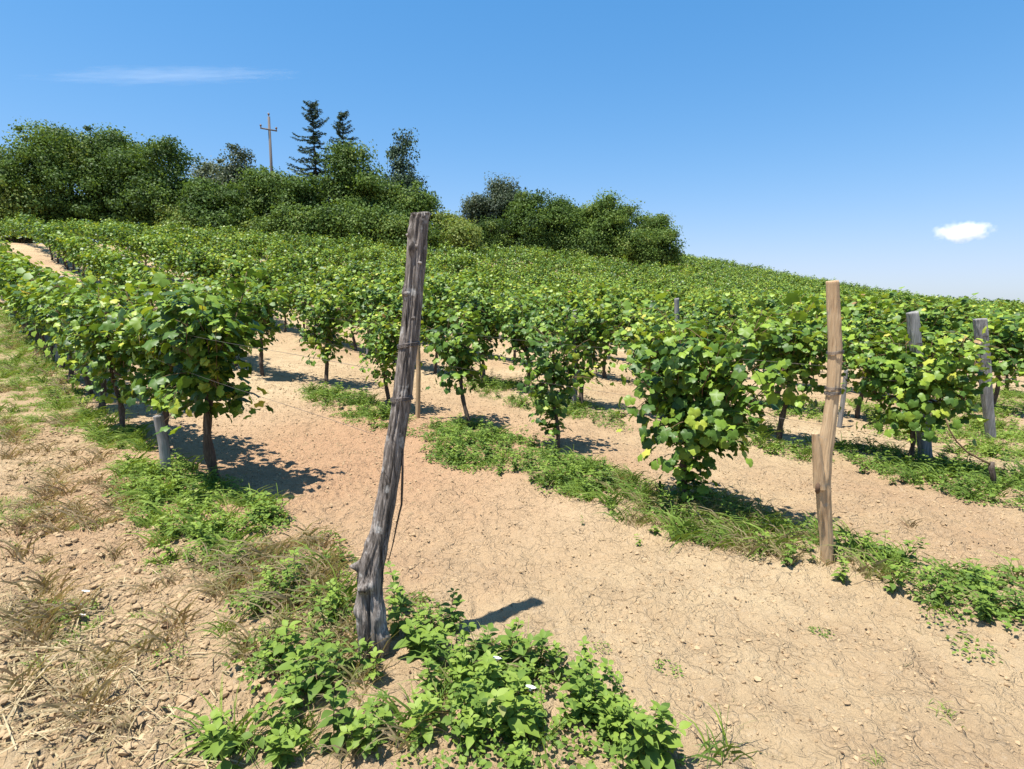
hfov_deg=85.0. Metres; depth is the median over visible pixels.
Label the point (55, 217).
shrub
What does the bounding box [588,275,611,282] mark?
grapevine
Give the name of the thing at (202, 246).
grapevine
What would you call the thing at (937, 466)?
weeds
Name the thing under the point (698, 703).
soil clods
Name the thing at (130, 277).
grapevine
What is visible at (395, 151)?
tree
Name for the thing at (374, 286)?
grapevine
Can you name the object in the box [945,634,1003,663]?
weed plant
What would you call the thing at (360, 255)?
grapevine
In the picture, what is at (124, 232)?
grapevine
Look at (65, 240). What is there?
grapevine
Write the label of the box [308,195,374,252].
shrub
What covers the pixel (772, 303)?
grapevine
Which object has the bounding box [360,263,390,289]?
grapevine
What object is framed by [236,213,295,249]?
shrub
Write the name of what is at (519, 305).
grapevine
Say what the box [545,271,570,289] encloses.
grapevine
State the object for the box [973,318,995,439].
wooden post
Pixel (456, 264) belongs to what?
grapevine
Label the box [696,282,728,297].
grapevine
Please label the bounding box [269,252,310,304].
grapevine
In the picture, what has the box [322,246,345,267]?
grapevine
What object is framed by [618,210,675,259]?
tree
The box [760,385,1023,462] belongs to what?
weeds
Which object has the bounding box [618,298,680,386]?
grapevine
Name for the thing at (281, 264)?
grapevine
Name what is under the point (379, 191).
tree
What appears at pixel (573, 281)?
grapevine
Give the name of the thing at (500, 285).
grapevine
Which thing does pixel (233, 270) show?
grapevine
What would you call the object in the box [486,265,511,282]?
grapevine
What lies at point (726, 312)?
grapevine
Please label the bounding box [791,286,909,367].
grapevine
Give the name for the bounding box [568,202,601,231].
tree
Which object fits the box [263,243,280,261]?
grapevine
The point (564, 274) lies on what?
grapevine
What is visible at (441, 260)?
grapevine
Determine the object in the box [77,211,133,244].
shrub
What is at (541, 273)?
grapevine
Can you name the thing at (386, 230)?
shrub
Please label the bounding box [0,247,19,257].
grapevine
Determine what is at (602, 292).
grapevine
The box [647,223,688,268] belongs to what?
tree
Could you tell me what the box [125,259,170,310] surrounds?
grapevine
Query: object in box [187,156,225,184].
tree
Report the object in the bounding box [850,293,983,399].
grapevine
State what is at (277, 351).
trellis wire
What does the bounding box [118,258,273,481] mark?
grapevine
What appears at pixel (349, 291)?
grapevine
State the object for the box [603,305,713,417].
grapevine
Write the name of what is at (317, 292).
grapevine
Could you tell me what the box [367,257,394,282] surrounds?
grapevine
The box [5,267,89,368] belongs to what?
grapevine
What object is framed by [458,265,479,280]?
grapevine
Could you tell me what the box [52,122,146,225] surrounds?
tree
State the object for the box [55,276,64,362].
wooden post
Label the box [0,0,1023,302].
sky
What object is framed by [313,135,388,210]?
tree
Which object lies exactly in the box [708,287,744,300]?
grapevine
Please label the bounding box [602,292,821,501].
grapevine
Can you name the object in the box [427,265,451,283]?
grapevine
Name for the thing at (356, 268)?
grapevine
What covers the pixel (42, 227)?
grapevine
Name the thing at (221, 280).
grapevine
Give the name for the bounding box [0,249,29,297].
grapevine
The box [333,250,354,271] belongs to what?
grapevine
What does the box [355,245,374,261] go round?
grapevine
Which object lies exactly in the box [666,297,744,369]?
grapevine
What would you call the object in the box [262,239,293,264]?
grapevine
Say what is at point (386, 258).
grapevine
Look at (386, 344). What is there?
grapevine
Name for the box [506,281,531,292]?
grapevine
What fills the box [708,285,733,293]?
grapevine
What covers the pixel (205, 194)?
tree
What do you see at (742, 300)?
grapevine
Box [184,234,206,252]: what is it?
grapevine
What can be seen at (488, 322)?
grapevine
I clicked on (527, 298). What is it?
grapevine
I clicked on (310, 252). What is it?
grapevine
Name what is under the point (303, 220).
shrub
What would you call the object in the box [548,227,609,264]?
shrub
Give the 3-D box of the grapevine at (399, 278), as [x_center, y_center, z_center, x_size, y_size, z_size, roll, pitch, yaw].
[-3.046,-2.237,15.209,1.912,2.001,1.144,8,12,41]
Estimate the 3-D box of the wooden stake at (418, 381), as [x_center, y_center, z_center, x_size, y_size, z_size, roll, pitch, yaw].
[-1.199,-0.155,7.099,0.089,1.289,0.063,0,9,0]
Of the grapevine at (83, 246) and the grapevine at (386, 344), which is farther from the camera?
the grapevine at (83, 246)
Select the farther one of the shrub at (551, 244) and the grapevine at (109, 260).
the shrub at (551, 244)
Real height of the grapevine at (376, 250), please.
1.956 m
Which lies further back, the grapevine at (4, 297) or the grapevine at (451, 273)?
the grapevine at (451, 273)
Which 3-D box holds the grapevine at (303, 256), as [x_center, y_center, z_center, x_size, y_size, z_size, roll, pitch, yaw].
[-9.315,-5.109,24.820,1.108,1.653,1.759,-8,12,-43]
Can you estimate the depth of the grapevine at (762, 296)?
18.54 m
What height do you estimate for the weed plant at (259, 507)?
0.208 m
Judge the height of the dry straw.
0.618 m
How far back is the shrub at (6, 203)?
42.14 m
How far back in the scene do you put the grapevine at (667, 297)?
15.43 m
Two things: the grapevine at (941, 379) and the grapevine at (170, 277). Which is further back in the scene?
the grapevine at (170, 277)
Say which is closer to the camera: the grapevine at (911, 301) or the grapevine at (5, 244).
the grapevine at (5, 244)
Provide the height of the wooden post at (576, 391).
1.415 m
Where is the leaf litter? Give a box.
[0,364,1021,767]
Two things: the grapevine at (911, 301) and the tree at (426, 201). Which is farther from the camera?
the tree at (426, 201)
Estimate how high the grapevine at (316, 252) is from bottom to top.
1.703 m
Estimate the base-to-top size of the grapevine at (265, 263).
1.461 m
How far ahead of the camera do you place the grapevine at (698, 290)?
30.93 m
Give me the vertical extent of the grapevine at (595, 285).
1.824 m
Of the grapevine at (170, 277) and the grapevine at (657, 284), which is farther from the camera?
the grapevine at (657, 284)
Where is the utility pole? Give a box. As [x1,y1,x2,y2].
[260,113,276,173]
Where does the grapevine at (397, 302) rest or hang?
on the ground at (494, 559)
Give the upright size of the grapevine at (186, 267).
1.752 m
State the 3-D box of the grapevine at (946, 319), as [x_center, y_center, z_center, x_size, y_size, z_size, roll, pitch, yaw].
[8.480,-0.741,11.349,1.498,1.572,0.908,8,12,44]
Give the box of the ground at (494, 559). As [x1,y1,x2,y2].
[0,243,1023,768]
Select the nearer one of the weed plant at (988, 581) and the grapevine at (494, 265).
the weed plant at (988, 581)
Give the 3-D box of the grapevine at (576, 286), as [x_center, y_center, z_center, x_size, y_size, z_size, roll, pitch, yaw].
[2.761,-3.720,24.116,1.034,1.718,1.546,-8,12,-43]
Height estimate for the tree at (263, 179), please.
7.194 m
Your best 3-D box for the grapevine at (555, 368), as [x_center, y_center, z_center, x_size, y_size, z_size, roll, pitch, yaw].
[0.474,-0.013,5.921,1.072,1.496,1.014,9,12,44]
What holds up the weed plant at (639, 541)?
on the ground at (494, 559)
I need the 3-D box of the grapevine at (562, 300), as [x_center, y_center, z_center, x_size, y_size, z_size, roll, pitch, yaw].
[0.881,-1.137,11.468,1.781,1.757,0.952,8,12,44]
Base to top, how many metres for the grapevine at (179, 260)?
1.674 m
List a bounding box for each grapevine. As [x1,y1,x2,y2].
[0,238,13,250]
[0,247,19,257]
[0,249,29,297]
[0,250,32,319]
[0,254,43,337]
[0,255,44,330]
[2,260,53,342]
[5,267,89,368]
[5,269,47,348]
[7,270,65,358]
[8,273,109,382]
[26,265,124,394]
[34,221,57,259]
[40,271,150,410]
[41,218,71,262]
[45,227,68,266]
[45,228,76,268]
[50,231,83,272]
[50,287,144,432]
[56,230,88,276]
[63,228,97,277]
[73,238,100,272]
[75,248,97,282]
[81,240,114,283]
[84,240,126,297]
[89,271,226,450]
[97,246,142,285]
[104,246,142,306]
[106,257,146,312]
[110,227,132,256]
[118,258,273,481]
[122,230,140,251]
[122,260,159,306]
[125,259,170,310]
[128,234,150,262]
[129,230,155,271]
[139,231,172,266]
[139,272,190,307]
[140,234,160,266]
[147,272,187,308]
[150,232,185,278]
[154,241,187,280]
[168,246,191,279]
[168,275,222,307]
[172,247,202,285]
[174,229,196,253]
[182,272,237,311]
[183,241,226,284]
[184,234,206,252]
[193,240,212,253]
[198,248,229,285]
[201,283,254,365]
[205,239,229,262]
[205,243,229,268]
[213,240,246,269]
[214,253,253,311]
[222,270,298,375]
[230,246,256,277]
[234,232,253,256]
[235,257,271,299]
[238,233,264,257]
[240,255,269,267]
[241,262,282,304]
[249,242,266,261]
[254,259,277,281]
[260,255,293,283]
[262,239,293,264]
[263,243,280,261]
[264,272,303,331]
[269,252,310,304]
[277,279,362,384]
[278,250,295,266]
[280,279,322,336]
[283,267,318,290]
[288,250,313,272]
[298,244,311,253]
[299,242,319,258]
[301,263,326,311]
[301,272,345,322]
[302,247,327,274]
[310,246,334,262]
[315,255,341,279]
[316,265,355,307]
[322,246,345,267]
[324,269,366,350]
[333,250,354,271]
[336,269,380,293]
[337,253,369,282]
[339,304,426,405]
[341,249,365,274]
[341,274,402,356]
[348,246,364,255]
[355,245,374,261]
[355,277,389,320]
[359,258,378,277]
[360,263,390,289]
[365,267,404,310]
[366,244,393,265]
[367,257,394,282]
[369,260,402,290]
[371,279,441,342]
[377,252,401,263]
[384,256,404,277]
[391,254,405,266]
[395,286,465,373]
[401,280,440,343]
[420,302,488,426]
[424,275,477,336]
[425,256,451,275]
[425,260,432,275]
[426,256,437,266]
[427,253,451,270]
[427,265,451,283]
[434,272,474,316]
[437,266,458,278]
[441,282,526,382]
[442,254,468,275]
[455,278,495,297]
[456,263,481,280]
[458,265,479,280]
[460,252,485,271]
[460,270,500,296]
[460,290,508,339]
[471,260,493,271]
[474,265,491,284]
[482,279,508,302]
[485,282,541,361]
[486,262,505,279]
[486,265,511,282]
[489,286,523,339]
[489,293,567,393]
[491,275,516,295]
[499,275,533,301]
[502,267,526,286]
[503,312,614,450]
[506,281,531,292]
[507,264,533,286]
[510,283,557,317]
[517,286,590,359]
[518,263,539,276]
[521,272,544,289]
[523,279,565,315]
[525,267,552,288]
[534,286,630,403]
[537,272,566,290]
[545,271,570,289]
[550,269,574,284]
[552,279,574,297]
[561,284,640,378]
[562,275,591,287]
[564,278,588,289]
[567,271,591,283]
[569,280,608,299]
[573,280,633,353]
[581,278,613,296]
[582,272,599,285]
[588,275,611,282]
[601,279,636,295]
[602,280,631,288]
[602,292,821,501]
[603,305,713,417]
[608,278,630,284]
[609,283,649,344]
[611,292,665,356]
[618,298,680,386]
[621,282,651,295]
[622,274,653,290]
[625,285,657,300]
[630,286,686,319]
[641,278,671,290]
[643,298,709,324]
[650,286,693,301]
[661,293,718,319]
[666,282,696,297]
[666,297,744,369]
[683,288,769,343]
[683,293,719,304]
[686,289,708,302]
[688,287,707,294]
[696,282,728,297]
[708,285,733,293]
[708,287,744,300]
[711,295,752,334]
[715,290,865,440]
[720,291,756,320]
[734,290,807,336]
[735,286,765,303]
[735,289,785,309]
[736,302,826,393]
[738,308,821,335]
[744,290,768,298]
[748,289,790,316]
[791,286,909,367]
[809,297,932,418]
[824,321,1022,462]
[841,309,906,328]
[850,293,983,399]
[896,314,973,357]
[902,300,938,307]
[930,309,977,357]
[940,299,1022,363]
[943,312,1023,406]
[952,305,1004,317]
[958,311,1023,388]
[971,305,1023,381]
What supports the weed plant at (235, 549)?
on the ground at (494, 559)
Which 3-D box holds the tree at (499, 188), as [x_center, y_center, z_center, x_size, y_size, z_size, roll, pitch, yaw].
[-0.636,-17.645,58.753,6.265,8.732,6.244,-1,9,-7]
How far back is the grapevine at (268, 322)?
9.27 m
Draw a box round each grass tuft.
[674,701,784,767]
[894,515,927,528]
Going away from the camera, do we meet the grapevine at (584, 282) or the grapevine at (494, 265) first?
the grapevine at (584, 282)
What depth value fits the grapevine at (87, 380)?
7.56 m
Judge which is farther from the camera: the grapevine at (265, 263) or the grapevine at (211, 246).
the grapevine at (211, 246)
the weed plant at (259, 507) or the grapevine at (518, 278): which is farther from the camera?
the grapevine at (518, 278)
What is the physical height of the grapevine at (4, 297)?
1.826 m
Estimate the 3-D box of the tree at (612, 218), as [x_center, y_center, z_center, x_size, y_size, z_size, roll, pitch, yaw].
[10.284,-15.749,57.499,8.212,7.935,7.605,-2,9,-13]
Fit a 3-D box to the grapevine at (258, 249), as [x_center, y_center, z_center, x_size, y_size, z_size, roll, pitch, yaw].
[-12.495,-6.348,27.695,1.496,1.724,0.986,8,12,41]
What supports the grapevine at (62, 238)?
on the ground at (494, 559)
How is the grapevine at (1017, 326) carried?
on the ground at (494, 559)
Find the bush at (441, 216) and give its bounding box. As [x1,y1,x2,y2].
[427,206,473,251]
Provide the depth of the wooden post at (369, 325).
12.18 m
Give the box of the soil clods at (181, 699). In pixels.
[0,411,315,768]
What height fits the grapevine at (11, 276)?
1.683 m
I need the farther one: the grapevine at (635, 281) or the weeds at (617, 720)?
the grapevine at (635, 281)
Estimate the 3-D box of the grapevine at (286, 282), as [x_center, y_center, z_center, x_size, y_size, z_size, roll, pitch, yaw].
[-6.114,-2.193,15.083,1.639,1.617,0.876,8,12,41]
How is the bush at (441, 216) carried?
on the ground at (494, 559)
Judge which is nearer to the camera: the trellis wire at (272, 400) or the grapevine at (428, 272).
the trellis wire at (272, 400)
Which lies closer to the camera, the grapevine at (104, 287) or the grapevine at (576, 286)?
the grapevine at (104, 287)
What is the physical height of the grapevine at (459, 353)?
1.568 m
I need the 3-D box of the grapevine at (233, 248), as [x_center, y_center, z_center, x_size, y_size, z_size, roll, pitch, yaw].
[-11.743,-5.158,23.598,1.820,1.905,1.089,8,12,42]
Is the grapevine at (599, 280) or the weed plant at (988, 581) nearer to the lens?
the weed plant at (988, 581)
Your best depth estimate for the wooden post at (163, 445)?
4.76 m
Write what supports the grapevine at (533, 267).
on the ground at (494, 559)
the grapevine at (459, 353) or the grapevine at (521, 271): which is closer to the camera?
the grapevine at (459, 353)
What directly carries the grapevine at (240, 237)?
on the ground at (494, 559)
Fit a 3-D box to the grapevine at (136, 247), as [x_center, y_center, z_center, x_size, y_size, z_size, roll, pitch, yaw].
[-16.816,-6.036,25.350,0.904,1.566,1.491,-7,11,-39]
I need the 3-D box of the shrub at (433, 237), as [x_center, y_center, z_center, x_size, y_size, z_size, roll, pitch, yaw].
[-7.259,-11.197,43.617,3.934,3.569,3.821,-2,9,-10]
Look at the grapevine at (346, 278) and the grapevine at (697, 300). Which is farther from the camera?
the grapevine at (697, 300)
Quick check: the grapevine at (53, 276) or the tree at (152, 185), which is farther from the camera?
the tree at (152, 185)
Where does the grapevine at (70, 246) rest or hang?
on the ground at (494, 559)
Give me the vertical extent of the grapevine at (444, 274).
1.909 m
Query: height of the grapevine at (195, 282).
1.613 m
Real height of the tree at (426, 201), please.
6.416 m
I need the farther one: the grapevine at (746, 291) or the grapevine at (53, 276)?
the grapevine at (746, 291)
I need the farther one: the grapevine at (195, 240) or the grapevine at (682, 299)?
the grapevine at (195, 240)
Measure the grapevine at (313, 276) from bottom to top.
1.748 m
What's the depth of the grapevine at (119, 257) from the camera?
15.88 m
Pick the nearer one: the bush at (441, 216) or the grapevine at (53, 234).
the grapevine at (53, 234)
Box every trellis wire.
[97,310,370,368]
[136,350,371,433]
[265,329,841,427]
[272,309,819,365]
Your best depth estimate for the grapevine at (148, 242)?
23.50 m
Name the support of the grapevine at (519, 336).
on the ground at (494, 559)
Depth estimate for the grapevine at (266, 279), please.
15.57 m
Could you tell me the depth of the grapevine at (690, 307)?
12.24 m
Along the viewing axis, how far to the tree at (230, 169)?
48.99 m
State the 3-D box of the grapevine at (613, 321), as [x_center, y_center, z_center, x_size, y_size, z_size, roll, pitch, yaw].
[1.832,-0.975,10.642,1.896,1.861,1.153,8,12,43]
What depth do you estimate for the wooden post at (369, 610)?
2.43 m
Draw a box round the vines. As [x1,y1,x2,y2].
[0,209,1023,313]
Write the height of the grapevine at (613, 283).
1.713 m
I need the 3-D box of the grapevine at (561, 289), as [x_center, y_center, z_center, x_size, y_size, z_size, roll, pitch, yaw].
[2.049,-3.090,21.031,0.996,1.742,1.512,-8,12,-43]
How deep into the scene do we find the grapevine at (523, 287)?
19.14 m
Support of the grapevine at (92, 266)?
on the ground at (494, 559)
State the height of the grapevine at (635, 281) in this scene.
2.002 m
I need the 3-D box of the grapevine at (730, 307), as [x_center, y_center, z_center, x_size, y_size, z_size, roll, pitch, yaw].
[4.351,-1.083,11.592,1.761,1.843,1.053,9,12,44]
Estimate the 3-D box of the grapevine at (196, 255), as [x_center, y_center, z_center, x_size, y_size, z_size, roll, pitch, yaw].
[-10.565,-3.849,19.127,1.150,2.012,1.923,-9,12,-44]
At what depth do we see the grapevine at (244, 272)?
16.45 m
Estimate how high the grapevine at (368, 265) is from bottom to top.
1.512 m
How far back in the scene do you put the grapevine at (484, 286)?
16.71 m
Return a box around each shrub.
[0,187,55,243]
[20,211,84,238]
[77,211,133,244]
[148,204,204,238]
[201,210,264,246]
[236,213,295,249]
[260,202,340,249]
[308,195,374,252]
[343,204,412,256]
[399,217,443,254]
[439,215,486,260]
[473,215,518,254]
[513,225,562,257]
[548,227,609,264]
[607,226,665,270]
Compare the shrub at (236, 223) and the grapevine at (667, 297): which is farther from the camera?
the shrub at (236, 223)
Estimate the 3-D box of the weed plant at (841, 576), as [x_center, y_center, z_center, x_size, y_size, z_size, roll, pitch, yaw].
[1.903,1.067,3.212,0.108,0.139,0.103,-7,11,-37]
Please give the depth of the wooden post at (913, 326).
5.60 m
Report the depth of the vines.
39.33 m
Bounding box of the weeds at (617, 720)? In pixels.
[165,519,691,768]
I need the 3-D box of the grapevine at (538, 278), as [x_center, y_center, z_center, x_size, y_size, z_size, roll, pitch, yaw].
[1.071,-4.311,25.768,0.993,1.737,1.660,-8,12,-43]
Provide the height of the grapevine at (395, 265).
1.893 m
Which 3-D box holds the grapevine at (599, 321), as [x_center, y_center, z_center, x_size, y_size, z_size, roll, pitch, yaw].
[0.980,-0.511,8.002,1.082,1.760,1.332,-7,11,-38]
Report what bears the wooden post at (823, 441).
on the ground at (494, 559)
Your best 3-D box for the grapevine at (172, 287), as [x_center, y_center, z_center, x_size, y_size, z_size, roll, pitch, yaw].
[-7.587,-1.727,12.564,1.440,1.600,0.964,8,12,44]
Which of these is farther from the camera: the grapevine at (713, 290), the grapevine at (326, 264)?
the grapevine at (713, 290)
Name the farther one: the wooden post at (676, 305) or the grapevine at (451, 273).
the grapevine at (451, 273)
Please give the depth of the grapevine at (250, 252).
22.48 m
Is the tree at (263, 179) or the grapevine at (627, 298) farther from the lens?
the tree at (263, 179)
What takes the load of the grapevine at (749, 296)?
on the ground at (494, 559)
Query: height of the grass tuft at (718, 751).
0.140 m
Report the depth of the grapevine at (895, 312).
11.50 m
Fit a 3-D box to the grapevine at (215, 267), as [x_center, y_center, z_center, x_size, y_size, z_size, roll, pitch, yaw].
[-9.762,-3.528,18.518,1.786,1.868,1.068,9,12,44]
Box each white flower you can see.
[488,656,500,691]
[523,685,535,708]
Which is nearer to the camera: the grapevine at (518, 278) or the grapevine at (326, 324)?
the grapevine at (326, 324)
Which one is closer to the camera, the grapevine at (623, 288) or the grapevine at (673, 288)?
the grapevine at (623, 288)
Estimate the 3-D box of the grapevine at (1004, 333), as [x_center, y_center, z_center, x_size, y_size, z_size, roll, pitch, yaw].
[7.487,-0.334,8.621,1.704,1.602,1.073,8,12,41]
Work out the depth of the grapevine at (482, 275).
20.26 m
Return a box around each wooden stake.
[415,338,420,417]
[837,369,847,427]
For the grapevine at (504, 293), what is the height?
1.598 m
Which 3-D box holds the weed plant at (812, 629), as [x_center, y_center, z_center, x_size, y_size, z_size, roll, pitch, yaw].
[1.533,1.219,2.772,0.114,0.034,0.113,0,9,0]
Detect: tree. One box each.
[0,118,120,240]
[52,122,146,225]
[76,134,213,232]
[166,176,267,244]
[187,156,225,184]
[208,143,260,198]
[222,164,306,221]
[257,173,338,224]
[286,100,330,200]
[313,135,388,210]
[321,110,361,209]
[342,169,424,244]
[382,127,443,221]
[391,180,442,226]
[458,192,520,250]
[483,172,525,247]
[501,188,592,255]
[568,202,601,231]
[579,187,650,263]
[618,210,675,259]
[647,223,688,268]
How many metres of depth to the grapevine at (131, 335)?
5.22 m
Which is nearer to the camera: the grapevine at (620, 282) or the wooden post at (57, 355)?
the wooden post at (57, 355)
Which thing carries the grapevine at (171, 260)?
on the ground at (494, 559)
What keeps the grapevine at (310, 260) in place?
on the ground at (494, 559)
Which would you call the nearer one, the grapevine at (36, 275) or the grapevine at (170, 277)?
the grapevine at (36, 275)
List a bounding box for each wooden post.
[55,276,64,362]
[153,414,171,472]
[349,212,429,660]
[366,298,370,353]
[572,310,577,402]
[674,298,679,382]
[811,280,843,564]
[906,311,932,461]
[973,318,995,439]
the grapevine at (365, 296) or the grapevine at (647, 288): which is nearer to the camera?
the grapevine at (365, 296)
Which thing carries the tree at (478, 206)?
on the ground at (494, 559)
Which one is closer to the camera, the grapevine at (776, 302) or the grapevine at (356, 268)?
the grapevine at (776, 302)
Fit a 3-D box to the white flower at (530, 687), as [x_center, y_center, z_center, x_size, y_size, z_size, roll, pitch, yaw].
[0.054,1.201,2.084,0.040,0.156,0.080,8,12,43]
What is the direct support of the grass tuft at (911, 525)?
on the ground at (494, 559)
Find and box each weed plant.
[147,640,190,665]
[229,541,246,564]
[242,491,281,521]
[592,640,611,653]
[634,534,642,545]
[653,659,683,677]
[808,625,834,638]
[831,556,849,583]
[860,749,884,765]
[929,698,966,730]
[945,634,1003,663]
[964,563,997,600]
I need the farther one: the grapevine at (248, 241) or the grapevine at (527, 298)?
the grapevine at (248, 241)
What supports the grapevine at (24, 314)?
on the ground at (494, 559)
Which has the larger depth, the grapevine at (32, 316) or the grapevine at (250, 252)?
the grapevine at (250, 252)
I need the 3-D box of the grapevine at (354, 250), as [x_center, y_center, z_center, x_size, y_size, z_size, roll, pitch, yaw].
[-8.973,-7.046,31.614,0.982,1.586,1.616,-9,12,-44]
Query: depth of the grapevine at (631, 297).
15.99 m
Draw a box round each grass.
[0,307,214,752]
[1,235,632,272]
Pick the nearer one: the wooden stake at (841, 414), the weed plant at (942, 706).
the weed plant at (942, 706)
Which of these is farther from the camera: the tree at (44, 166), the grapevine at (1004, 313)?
the tree at (44, 166)
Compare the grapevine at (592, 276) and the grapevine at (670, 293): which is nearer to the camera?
the grapevine at (670, 293)
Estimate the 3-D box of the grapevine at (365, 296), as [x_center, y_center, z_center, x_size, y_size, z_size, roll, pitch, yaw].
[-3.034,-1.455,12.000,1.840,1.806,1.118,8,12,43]
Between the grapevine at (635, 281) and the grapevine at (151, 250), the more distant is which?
the grapevine at (635, 281)
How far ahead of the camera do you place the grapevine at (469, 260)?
32.39 m
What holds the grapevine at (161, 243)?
on the ground at (494, 559)
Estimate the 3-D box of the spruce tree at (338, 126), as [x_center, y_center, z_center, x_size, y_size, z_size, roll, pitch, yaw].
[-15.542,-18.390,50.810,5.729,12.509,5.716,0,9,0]
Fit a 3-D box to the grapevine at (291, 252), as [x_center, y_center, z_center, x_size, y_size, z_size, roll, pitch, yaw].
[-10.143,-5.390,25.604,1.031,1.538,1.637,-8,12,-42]
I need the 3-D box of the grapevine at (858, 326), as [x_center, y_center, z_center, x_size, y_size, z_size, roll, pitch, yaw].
[4.774,-0.326,7.603,0.972,1.715,1.482,-8,12,-43]
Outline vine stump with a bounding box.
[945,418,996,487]
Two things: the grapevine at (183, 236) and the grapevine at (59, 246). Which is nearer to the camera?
the grapevine at (59, 246)
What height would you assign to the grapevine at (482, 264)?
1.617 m
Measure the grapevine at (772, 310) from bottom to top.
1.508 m
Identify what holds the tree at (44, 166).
on the ground at (494, 559)
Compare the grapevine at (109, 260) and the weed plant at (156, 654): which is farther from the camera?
the grapevine at (109, 260)
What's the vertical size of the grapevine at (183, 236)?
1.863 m
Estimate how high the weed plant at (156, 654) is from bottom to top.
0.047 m
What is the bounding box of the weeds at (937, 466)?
[463,371,1023,510]
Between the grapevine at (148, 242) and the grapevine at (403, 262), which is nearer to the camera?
the grapevine at (148, 242)
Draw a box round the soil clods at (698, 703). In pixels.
[0,363,1023,768]
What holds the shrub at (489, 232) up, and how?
on the ground at (494, 559)
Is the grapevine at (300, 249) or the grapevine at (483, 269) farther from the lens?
the grapevine at (300, 249)
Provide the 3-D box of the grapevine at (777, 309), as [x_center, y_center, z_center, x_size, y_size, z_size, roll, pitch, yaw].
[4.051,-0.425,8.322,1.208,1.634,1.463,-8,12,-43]
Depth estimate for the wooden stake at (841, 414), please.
7.22 m
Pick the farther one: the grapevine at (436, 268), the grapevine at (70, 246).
the grapevine at (436, 268)
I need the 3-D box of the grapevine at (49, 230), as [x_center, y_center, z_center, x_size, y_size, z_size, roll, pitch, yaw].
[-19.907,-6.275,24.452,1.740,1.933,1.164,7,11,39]
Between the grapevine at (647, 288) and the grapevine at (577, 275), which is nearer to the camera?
the grapevine at (647, 288)
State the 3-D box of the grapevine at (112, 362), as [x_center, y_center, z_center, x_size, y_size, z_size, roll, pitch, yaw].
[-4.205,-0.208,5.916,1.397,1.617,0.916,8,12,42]
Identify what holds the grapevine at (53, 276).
on the ground at (494, 559)
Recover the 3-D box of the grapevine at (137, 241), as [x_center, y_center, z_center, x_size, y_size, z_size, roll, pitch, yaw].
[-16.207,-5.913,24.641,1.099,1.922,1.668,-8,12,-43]
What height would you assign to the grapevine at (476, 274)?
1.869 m
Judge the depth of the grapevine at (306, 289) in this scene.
14.02 m
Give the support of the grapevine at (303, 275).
on the ground at (494, 559)
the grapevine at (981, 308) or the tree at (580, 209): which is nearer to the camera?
the grapevine at (981, 308)
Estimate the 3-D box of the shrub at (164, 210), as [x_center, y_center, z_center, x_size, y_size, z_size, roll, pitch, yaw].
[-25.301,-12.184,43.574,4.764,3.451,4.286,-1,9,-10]
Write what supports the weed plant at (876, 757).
on the ground at (494, 559)
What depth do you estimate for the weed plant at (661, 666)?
2.47 m
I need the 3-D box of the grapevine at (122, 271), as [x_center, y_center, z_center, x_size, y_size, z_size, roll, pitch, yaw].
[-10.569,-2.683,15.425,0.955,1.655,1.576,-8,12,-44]
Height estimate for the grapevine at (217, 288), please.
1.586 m
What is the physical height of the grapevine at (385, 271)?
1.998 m
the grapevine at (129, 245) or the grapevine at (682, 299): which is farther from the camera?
the grapevine at (129, 245)
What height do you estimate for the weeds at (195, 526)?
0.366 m
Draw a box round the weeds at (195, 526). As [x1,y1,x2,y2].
[57,400,298,573]
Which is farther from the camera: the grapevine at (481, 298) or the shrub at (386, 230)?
the shrub at (386, 230)
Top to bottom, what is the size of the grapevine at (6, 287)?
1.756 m
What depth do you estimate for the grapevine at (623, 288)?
19.37 m
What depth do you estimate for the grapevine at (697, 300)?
20.02 m
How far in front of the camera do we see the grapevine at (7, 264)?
11.53 m
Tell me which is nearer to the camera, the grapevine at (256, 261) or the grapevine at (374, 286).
the grapevine at (374, 286)
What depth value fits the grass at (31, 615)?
3.49 m
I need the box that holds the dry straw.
[0,373,1020,768]
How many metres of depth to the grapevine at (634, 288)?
24.55 m
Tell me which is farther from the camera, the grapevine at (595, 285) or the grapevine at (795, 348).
the grapevine at (595, 285)
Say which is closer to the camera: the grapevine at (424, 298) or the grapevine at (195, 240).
the grapevine at (424, 298)
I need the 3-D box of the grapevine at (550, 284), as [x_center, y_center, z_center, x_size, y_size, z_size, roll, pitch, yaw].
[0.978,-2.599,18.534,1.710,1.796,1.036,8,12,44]
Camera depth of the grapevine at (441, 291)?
13.47 m
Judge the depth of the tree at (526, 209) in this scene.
54.83 m
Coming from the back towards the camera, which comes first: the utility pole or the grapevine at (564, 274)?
the utility pole
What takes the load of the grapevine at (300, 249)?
on the ground at (494, 559)
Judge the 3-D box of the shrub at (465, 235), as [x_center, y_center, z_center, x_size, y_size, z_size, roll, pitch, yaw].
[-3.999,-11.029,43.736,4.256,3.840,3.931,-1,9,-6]
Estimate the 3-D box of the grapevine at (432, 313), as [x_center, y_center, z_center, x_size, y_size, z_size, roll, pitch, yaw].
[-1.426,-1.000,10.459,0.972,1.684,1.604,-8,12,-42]
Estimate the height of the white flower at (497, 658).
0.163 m
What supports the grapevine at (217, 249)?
on the ground at (494, 559)
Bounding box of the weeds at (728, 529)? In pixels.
[294,380,1023,632]

